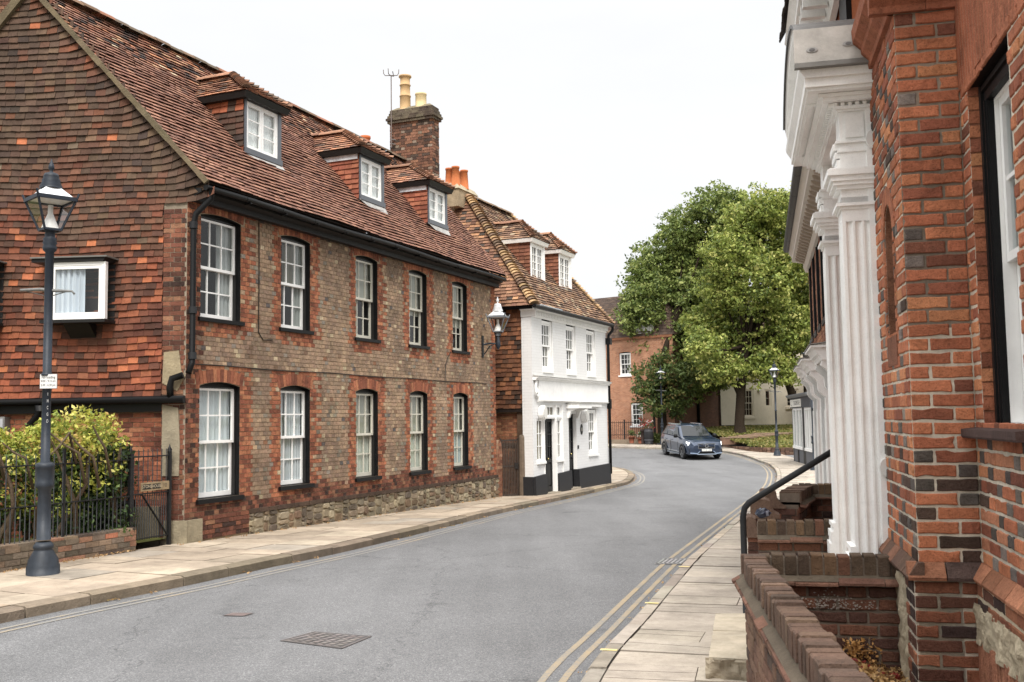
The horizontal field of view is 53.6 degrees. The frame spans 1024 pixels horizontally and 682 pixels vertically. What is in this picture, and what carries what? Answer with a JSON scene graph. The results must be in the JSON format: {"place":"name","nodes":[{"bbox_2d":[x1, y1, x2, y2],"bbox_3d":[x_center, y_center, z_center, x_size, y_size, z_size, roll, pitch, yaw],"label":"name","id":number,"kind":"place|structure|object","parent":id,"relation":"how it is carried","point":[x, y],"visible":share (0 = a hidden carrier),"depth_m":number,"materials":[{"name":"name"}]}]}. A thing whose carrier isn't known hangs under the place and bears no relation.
{"place":"outdoors","nodes":[
{"label":"outdoors","id":0,"kind":"place"},
{"bbox_2d":[2,537,165,543],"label":"garden ground","id":1,"kind":"structure","parent":0,"point":[138,541],"depth_m":14.70,"materials":[{"name":"brown soil"}]},
{"bbox_2d":[0,405,128,543],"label":"hedge","id":2,"kind":"object","parent":1,"relation":"on","point":[25,443],"visible":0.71,"depth_m":13.48,"materials":[{"name":"green plant"}]},
{"bbox_2d":[50,429,140,536],"bbox_3d":[-5.761,2.045,13.969,1.226,1.680,1.016,0,-5,-14],"label":"ivy bush","id":3,"kind":"object","parent":1,"relation":"on","point":[116,447],"visible":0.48,"depth_m":13.82,"materials":[{"name":"green plant"}]},
{"bbox_2d":[0,467,627,607],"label":"pavement","id":4,"kind":"structure","parent":0,"point":[19,586],"depth_m":13.59,"materials":[{"name":"beige stone"}]},
{"bbox_2d":[20,159,79,575],"bbox_3d":[-5.471,0.263,11.926,0.509,4.889,0.580,3,-6,-44],"label":"street lamp","id":5,"kind":"object","parent":4,"relation":"on","point":[43,559],"visible":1,"depth_m":11.87,"materials":[{"name":"metal"}]},
{"bbox_2d":[40,374,57,388],"bbox_3d":[-5.420,0.472,11.849,0.206,0.171,0.012,-1,-4,2],"label":"parking sign","id":6,"kind":"object","parent":5,"relation":"attached to","point":[49,381],"visible":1,"depth_m":11.85,"materials":[{"name":"plastic"}]},
{"bbox_2d":[0,527,135,571],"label":"garden wall","id":7,"kind":"structure","parent":4,"relation":"on","point":[17,555],"depth_m":13.01,"materials":[{"name":"brick"}]},
{"bbox_2d":[0,448,129,544],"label":"iron railings","id":8,"kind":"object","parent":7,"relation":"on","point":[63,502],"visible":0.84,"depth_m":12.98,"materials":[{"name":"black metal"}]},
{"bbox_2d":[127,444,171,544],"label":"iron gate","id":9,"kind":"structure","parent":4,"relation":"on","point":[161,485],"depth_m":14.42,"materials":[{"name":"black metal"}]},
{"bbox_2d":[0,0,507,549],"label":"brick house","id":10,"kind":"structure","parent":4,"relation":"on","point":[272,312],"depth_m":16.58,"materials":[{"name":"red brick"}]},
{"bbox_2d":[0,260,6,326],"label":"oriel window","id":11,"kind":"structure","parent":10,"relation":"in","point":[2,263],"depth_m":15.35,"materials":[{"name":"paint"}]},
{"bbox_2d":[30,255,118,337],"bbox_3d":[-6.508,-0.641,15.068,1.180,1.190,0.400,-1,-4,5],"label":"oriel window","id":12,"kind":"structure","parent":10,"relation":"in","point":[75,312],"depth_m":15.01,"materials":[{"name":"paint"}]},
{"bbox_2d":[121,506,159,547],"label":"rendered plinth","id":13,"kind":"structure","parent":10,"relation":"attached to","point":[153,543],"depth_m":14.94,"materials":[{"name":"stone"}]},
{"bbox_2d":[184,386,244,504],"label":"window","id":14,"kind":"structure","parent":10,"relation":"in","point":[217,407],"depth_m":15.86,"materials":[{"name":"glass"}]},
{"bbox_2d":[186,216,244,325],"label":"window","id":15,"kind":"structure","parent":10,"relation":"in","point":[218,258],"depth_m":16.30,"materials":[{"name":"paint"}]},
{"bbox_2d":[279,238,313,334],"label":"window","id":16,"kind":"structure","parent":10,"relation":"in","point":[293,254],"depth_m":18.07,"materials":[{"name":"paint"}]},
{"bbox_2d":[278,389,314,490],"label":"window","id":17,"kind":"structure","parent":10,"relation":"in","point":[293,402],"depth_m":17.76,"materials":[{"name":"paint"}]},
{"bbox_2d":[354,258,380,342],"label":"window","id":18,"kind":"structure","parent":10,"relation":"in","point":[364,270],"depth_m":20.32,"materials":[{"name":"paint"}]},
{"bbox_2d":[354,392,381,481],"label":"window","id":19,"kind":"structure","parent":10,"relation":"in","point":[365,439],"depth_m":19.98,"materials":[{"name":"paint"}]},
{"bbox_2d":[408,272,429,349],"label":"window","id":20,"kind":"structure","parent":10,"relation":"in","point":[416,321],"depth_m":22.28,"materials":[{"name":"paint"}]},
{"bbox_2d":[409,394,431,475],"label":"window","id":21,"kind":"structure","parent":10,"relation":"in","point":[417,440],"depth_m":22.01,"materials":[{"name":"paint"}]},
{"bbox_2d":[452,284,469,354],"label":"window","id":22,"kind":"structure","parent":10,"relation":"in","point":[457,292],"depth_m":24.19,"materials":[{"name":"paint"}]},
{"bbox_2d":[453,396,471,469],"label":"window","id":23,"kind":"structure","parent":10,"relation":"in","point":[459,401],"depth_m":23.94,"materials":[{"name":"paint"}]},
{"bbox_2d":[481,297,509,357],"bbox_3d":[-0.435,-0.346,24.838,0.696,1.480,0.509,-2,-5,13],"label":"wall lamp","id":24,"kind":"object","parent":10,"relation":"attached to","point":[497,313],"visible":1,"depth_m":24.77,"materials":[{"name":"metal"}]},
{"bbox_2d":[445,166,614,495],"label":"white house","id":25,"kind":"structure","parent":4,"relation":"on","point":[553,398],"depth_m":27.99,"materials":[{"name":"paint"}]},
{"bbox_2d":[537,419,542,460],"bbox_3d":[0.596,2.585,26.467,0.270,1.100,0.444,-3,-5,24],"label":"window","id":26,"kind":"structure","parent":25,"relation":"in","point":[539,422],"depth_m":26.56,"materials":[{"name":"paint"}]},
{"bbox_2d":[542,319,553,372],"bbox_3d":[0.662,0.151,27.369,0.933,1.730,1.234,-1,-4,0],"label":"window","id":27,"kind":"structure","parent":25,"relation":"in","point":[546,326],"depth_m":27.42,"materials":[{"name":"paint"}]},
{"bbox_2d":[545,419,552,491],"bbox_3d":[0.928,3.050,27.026,0.104,1.950,0.800,-3,-5,24],"label":"door","id":28,"kind":"structure","parent":25,"relation":"in","point":[548,422],"depth_m":27.23,"materials":[{"name":"black paint"}]},
{"bbox_2d":[545,405,553,416],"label":"window","id":29,"kind":"structure","parent":25,"relation":"in","point":[550,408],"depth_m":27.34,"materials":[{"name":"paint"}]},
{"bbox_2d":[556,405,560,416],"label":"window","id":30,"kind":"structure","parent":25,"relation":"in","point":[558,406],"depth_m":27.85,"materials":[{"name":"paint"}]},
{"bbox_2d":[557,418,561,458],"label":"window","id":31,"kind":"structure","parent":25,"relation":"in","point":[559,454],"depth_m":27.79,"materials":[{"name":"paint"}]},
{"bbox_2d":[547,320,576,375],"bbox_3d":[1.391,0.268,29.010,0.933,1.730,1.234,-1,-4,0],"label":"window","id":32,"kind":"structure","parent":25,"relation":"in","point":[570,360],"depth_m":29.05,"materials":[{"name":"paint"}]},
{"bbox_2d":[569,414,573,485],"bbox_3d":[1.633,3.091,28.619,0.104,2.045,0.580,-3,-5,24],"label":"door","id":33,"kind":"structure","parent":25,"relation":"in","point":[571,461],"depth_m":28.80,"materials":[{"name":"black paint"}]},
{"bbox_2d":[570,325,596,377],"bbox_3d":[2.081,0.379,30.560,0.933,1.730,1.234,-1,-4,0],"label":"window","id":34,"kind":"structure","parent":25,"relation":"in","point":[589,334],"depth_m":30.61,"materials":[{"name":"paint"}]},
{"bbox_2d":[588,409,599,455],"bbox_3d":[2.142,2.717,30.388,0.963,1.700,1.213,-1,-4,0],"label":"window","id":35,"kind":"structure","parent":25,"relation":"in","point":[592,430],"depth_m":30.44,"materials":[{"name":"paint"}]},
{"bbox_2d":[0,438,793,681],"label":"road","id":36,"kind":"structure","parent":0,"point":[532,595],"depth_m":10.03,"materials":[{"name":"grey asphalt"}]},
{"bbox_2d":[223,613,252,615],"bbox_3d":[-2.602,2.599,9.635,0.256,0.004,0.158,-2,-5,10],"label":"manhole cover","id":37,"kind":"object","parent":36,"relation":"on","point":[238,614],"visible":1,"depth_m":9.62,"materials":[{"name":"metal"}]},
{"bbox_2d":[0,467,633,623],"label":"kerb","id":38,"kind":"structure","parent":36,"relation":"on","point":[59,603],"depth_m":12.29,"materials":[{"name":"stone"}]},
{"bbox_2d":[0,470,644,632],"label":"road marking","id":39,"kind":"object","parent":36,"relation":"on","point":[278,569],"visible":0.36,"depth_m":12.08,"materials":[{"name":"yellow paint"}]},
{"bbox_2d":[281,631,371,648],"bbox_3d":[-1.528,2.494,8.486,0.659,0.004,0.480,-3,-5,30],"label":"manhole cover","id":40,"kind":"object","parent":36,"relation":"on","point":[334,640],"visible":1,"depth_m":8.47,"materials":[{"name":"metal"}]},
{"bbox_2d":[2,464,776,672],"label":"fallen leaves","id":41,"kind":"object","parent":36,"relation":"on","point":[151,592],"visible":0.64,"depth_m":14.08,"materials":[{"name":"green plant"}]},
{"bbox_2d":[628,430,635,442],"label":"flower pot","id":42,"kind":"object","parent":36,"relation":"on","point":[631,437],"visible":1,"depth_m":63.80,"materials":[{"name":"ceramic"}]},
{"bbox_2d":[638,417,645,443],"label":"flower pot","id":43,"kind":"object","parent":36,"relation":"on","point":[642,432],"visible":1,"depth_m":63.37,"materials":[{"name":"ceramic"}]},
{"bbox_2d":[642,420,654,443],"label":"barrel planter","id":44,"kind":"object","parent":36,"relation":"on","point":[648,436],"visible":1,"depth_m":62.87,"materials":[{"name":"black paint"}]},
{"bbox_2d":[537,448,772,681],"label":"road marking","id":45,"kind":"object","parent":36,"relation":"on","point":[576,663],"visible":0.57,"depth_m":9.45,"materials":[{"name":"yellow paint"}]},
{"bbox_2d":[653,432,660,442],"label":"shrub","id":46,"kind":"object","parent":36,"relation":"on","point":[657,438],"visible":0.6,"depth_m":63.49,"materials":[{"name":"green plant"}]},
{"bbox_2d":[655,365,665,443],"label":"street lamp","id":47,"kind":"object","parent":36,"relation":"on","point":[661,390],"visible":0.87,"depth_m":63.06,"materials":[{"name":"metal"}]},
{"bbox_2d":[627,346,706,431],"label":"tree","id":48,"kind":"object","parent":36,"relation":"on","point":[672,403],"visible":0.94,"depth_m":63.84,"materials":[{"name":"green plant"}]},
{"bbox_2d":[654,558,687,563],"bbox_3d":[2.061,2.776,12.786,0.426,0.004,0.603,-2,-5,19],"label":"drain grate","id":49,"kind":"object","parent":36,"relation":"on","point":[672,560],"visible":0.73,"depth_m":12.77,"materials":[{"name":"metal"}]},
{"bbox_2d":[581,446,780,681],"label":"kerb","id":50,"kind":"structure","parent":36,"relation":"on","point":[597,668],"depth_m":9.22,"materials":[{"name":"stone"}]},
{"bbox_2d":[600,566,689,650],"bbox_3d":[1.340,2.420,9.501,0.130,0.001,4.350,-2,-5,17],"label":"road marking","id":51,"kind":"object","parent":50,"relation":"on","point":[645,602],"visible":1,"depth_m":8.38,"materials":[{"name":"yellow paint"}]},
{"bbox_2d":[661,421,721,458],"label":"suv car","id":52,"kind":"object","parent":36,"relation":"on","point":[684,440],"visible":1,"depth_m":52.93,"materials":[{"name":"paint"}]},
{"bbox_2d":[79,0,792,298],"label":"sky","id":53,"kind":"structure","parent":0,"point":[584,121],"materials":[{"name":"white"}]},
{"bbox_2d":[599,444,814,681],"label":"pavement","id":54,"kind":"structure","parent":0,"point":[669,639],"depth_m":8.66,"materials":[{"name":"beige stone"}]},
{"bbox_2d":[705,613,747,680],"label":"porch steps","id":55,"kind":"structure","parent":54,"relation":"on","point":[726,659],"depth_m":6.85,"materials":[{"name":"stone"}]},
{"bbox_2d":[746,513,757,553],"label":"brick pier","id":56,"kind":"structure","parent":54,"relation":"on","point":[751,525],"depth_m":9.90,"materials":[{"name":"brown brick"}]},
{"bbox_2d":[755,508,771,517],"bbox_3d":[2.446,1.675,9.875,0.145,0.106,0.128,-4,-6,37],"label":"plastic bag","id":57,"kind":"object","parent":56,"relation":"on","point":[762,512],"visible":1,"depth_m":9.84,"materials":[{"name":"plastic"}]},
{"bbox_2d":[750,497,779,523],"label":"brick pier","id":58,"kind":"structure","parent":54,"relation":"on","point":[763,502],"depth_m":10.69,"materials":[{"name":"brown brick"}]},
{"bbox_2d":[759,488,785,520],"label":"brick pier","id":59,"kind":"structure","parent":54,"relation":"on","point":[776,504],"depth_m":11.33,"materials":[{"name":"brown brick"}]},
{"bbox_2d":[768,362,780,455],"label":"street lamp","id":60,"kind":"object","parent":54,"relation":"on","point":[777,452],"visible":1,"depth_m":52.41,"materials":[{"name":"metal"}]},
{"bbox_2d":[740,449,829,612],"bbox_3d":[2.314,1.547,8.203,0.908,1.522,0.051,-2,-5,13],"label":"handrail","id":61,"kind":"object","parent":54,"relation":"on","point":[749,502],"visible":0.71,"depth_m":8.26,"materials":[{"name":"black metal"}]},
{"bbox_2d":[757,518,832,555],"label":"step wall","id":62,"kind":"structure","parent":54,"relation":"on","point":[793,536],"depth_m":8.14,"materials":[{"name":"brick"}]},
{"bbox_2d":[779,485,815,520],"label":"area wall","id":63,"kind":"structure","parent":54,"relation":"on","point":[797,500],"depth_m":11.34,"materials":[{"name":"brick"}]},
{"bbox_2d":[786,392,812,463],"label":"shopfront","id":64,"kind":"object","parent":54,"relation":"on","point":[800,404],"visible":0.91,"depth_m":44.46,"materials":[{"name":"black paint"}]},
{"bbox_2d":[792,408,802,449],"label":"window","id":65,"kind":"structure","parent":64,"relation":"in","point":[797,412],"depth_m":46.49,"materials":[{"name":"paint"}]},
{"bbox_2d":[804,407,811,451],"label":"window","id":66,"kind":"structure","parent":64,"relation":"in","point":[807,410],"depth_m":42.88,"materials":[{"name":"paint"}]},
{"bbox_2d":[732,554,872,681],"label":"garden wall","id":67,"kind":"structure","parent":54,"relation":"on","point":[789,638],"depth_m":4.39,"materials":[{"name":"brick"}]},
{"bbox_2d":[801,341,814,469],"bbox_3d":[11.333,2.405,38.220,0.509,4.889,0.580,3,-6,-40],"label":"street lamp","id":68,"kind":"object","parent":54,"relation":"on","point":[812,442],"visible":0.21,"depth_m":38.10,"materials":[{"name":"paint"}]},
{"bbox_2d":[792,483,832,520],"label":"area wall","id":69,"kind":"structure","parent":54,"relation":"on","point":[821,506],"depth_m":12.20,"materials":[{"name":"brick"}]},
{"bbox_2d":[759,552,901,671],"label":"step wall","id":70,"kind":"structure","parent":54,"relation":"on","point":[853,596],"depth_m":5.95,"materials":[{"name":"brick"}]},
{"bbox_2d":[779,0,1023,681],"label":"brick townhouse","id":71,"kind":"structure","parent":54,"relation":"on","point":[903,124],"depth_m":5.37,"materials":[{"name":"brick"}]},
{"bbox_2d":[839,0,851,19],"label":"window","id":72,"kind":"structure","parent":71,"relation":"in","point":[845,6],"depth_m":7.67,"materials":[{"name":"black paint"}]},
{"bbox_2d":[970,34,1010,422],"bbox_3d":[2.369,-0.480,4.743,0.198,1.744,0.815,-2,-5,13],"label":"window frame","id":73,"kind":"structure","parent":71,"relation":"in","point":[994,75],"depth_m":5.04,"materials":[{"name":"black paint"}]},
{"bbox_2d":[994,79,1023,423],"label":"window","id":74,"kind":"structure","parent":71,"relation":"in","point":[1002,101],"depth_m":4.98,"materials":[{"name":"paint"}]},
{"bbox_2d":[705,424,792,448],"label":"grass bank","id":75,"kind":"structure","parent":0,"point":[773,432],"depth_m":61.79,"materials":[{"name":"green plant"}]},
{"bbox_2d":[608,179,760,433],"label":"maple tree","id":76,"kind":"object","parent":75,"relation":"on","point":[650,283],"visible":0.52,"depth_m":66.49,"materials":[{"name":"green plant"}]},
{"bbox_2d":[678,181,810,432],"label":"maple tree","id":77,"kind":"object","parent":75,"relation":"on","point":[727,350],"visible":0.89,"depth_m":60.72,"materials":[{"name":"green plant"}]},
{"bbox_2d":[720,432,792,444],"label":"low garden wall","id":78,"kind":"structure","parent":75,"relation":"on","point":[726,441],"depth_m":58.72,"materials":[{"name":"stone"}]},
{"bbox_2d":[720,305,803,436],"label":"white cottage","id":79,"kind":"structure","parent":75,"relation":"on","point":[759,410],"depth_m":70.60,"materials":[{"name":"paint"}]},
{"bbox_2d":[745,389,755,418],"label":"window","id":80,"kind":"structure","parent":79,"relation":"in","point":[749,400],"depth_m":70.71,"materials":[{"name":"paint"}]},
{"bbox_2d":[764,390,770,406],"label":"window","id":81,"kind":"structure","parent":79,"relation":"in","point":[766,391],"depth_m":70.83,"materials":[{"name":"paint"}]},
{"bbox_2d":[785,389,797,408],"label":"window","id":82,"kind":"structure","parent":79,"relation":"in","point":[796,390],"depth_m":71.26,"materials":[{"name":"paint"}]},
{"bbox_2d":[768,281,809,394],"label":"maple tree","id":83,"kind":"object","parent":75,"relation":"on","point":[790,389],"visible":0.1,"depth_m":62.77,"materials":[{"name":"green plant"}]},
{"bbox_2d":[842,637,909,681],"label":"dry leaves","id":84,"kind":"object","parent":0,"point":[873,672],"visible":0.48,"depth_m":5.79,"materials":[{"name":"brown plant"}]},
{"bbox_3d":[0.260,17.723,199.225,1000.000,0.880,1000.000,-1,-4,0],"label":"ground","id":85,"kind":"structure","parent":0,"visible":0},
{"bbox_2d":[608,419,656,444],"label":"iron railings","id":86,"kind":"object","parent":85,"relation":"on","point":[621,441],"visible":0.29,"depth_m":64.88,"materials":[{"name":"metal"}]},
{"bbox_2d":[594,296,768,438],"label":"brick block","id":87,"kind":"structure","parent":85,"relation":"on","point":[707,413],"depth_m":67.18,"materials":[{"name":"brick"}]},
{"bbox_2d":[618,352,631,376],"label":"window","id":88,"kind":"structure","parent":87,"relation":"in","point":[625,357],"depth_m":67.58,"materials":[{"name":"paint"}]},
{"bbox_2d":[630,402,642,426],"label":"window","id":89,"kind":"structure","parent":87,"relation":"in","point":[635,415],"depth_m":66.84,"materials":[{"name":"paint"}]},
{"bbox_2d":[722,445,793,454],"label":"bank wall","id":90,"kind":"structure","parent":85,"relation":"on","point":[788,450],"depth_m":54.57,"materials":[{"name":"brick"}]},
{"bbox_2d":[783,166,830,483],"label":"brick terrace","id":91,"kind":"structure","parent":85,"relation":"on","point":[802,239],"depth_m":15.64,"materials":[{"name":"paint"}]},
{"bbox_2d":[814,255,817,337],"bbox_3d":[5.565,-0.874,17.582,0.799,1.790,1.345,-1,-4,0],"label":"window","id":92,"kind":"structure","parent":91,"relation":"in","point":[815,333],"depth_m":17.77,"materials":[{"name":"paint"}]},
{"bbox_2d":[817,253,821,332],"bbox_3d":[5.261,-0.965,16.353,0.799,1.790,1.345,-1,-4,0],"label":"window","id":93,"kind":"structure","parent":91,"relation":"in","point":[819,328],"depth_m":16.79,"materials":[{"name":"glass"}]},
{"label":"path","id":94,"kind":"structure","parent":0,"visible":0},
{"bbox_2d":[496,440,502,496],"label":"brick pier","id":95,"kind":"structure","parent":94,"relation":"on","point":[499,458],"depth_m":25.58,"materials":[{"name":"brown brick"}]},
{"bbox_2d":[519,435,524,495],"bbox_3d":[0.265,3.269,26.044,0.166,1.720,0.166,-3,-5,22],"label":"timber post","id":96,"kind":"object","parent":94,"relation":"on","point":[521,458],"visible":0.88,"depth_m":25.99,"materials":[{"name":"brown wood"}]},
{"bbox_2d":[500,438,518,495],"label":"side gate","id":97,"kind":"structure","parent":96,"relation":"attached to","point":[515,465],"depth_m":25.92,"materials":[{"name":"paint"}]}
]}

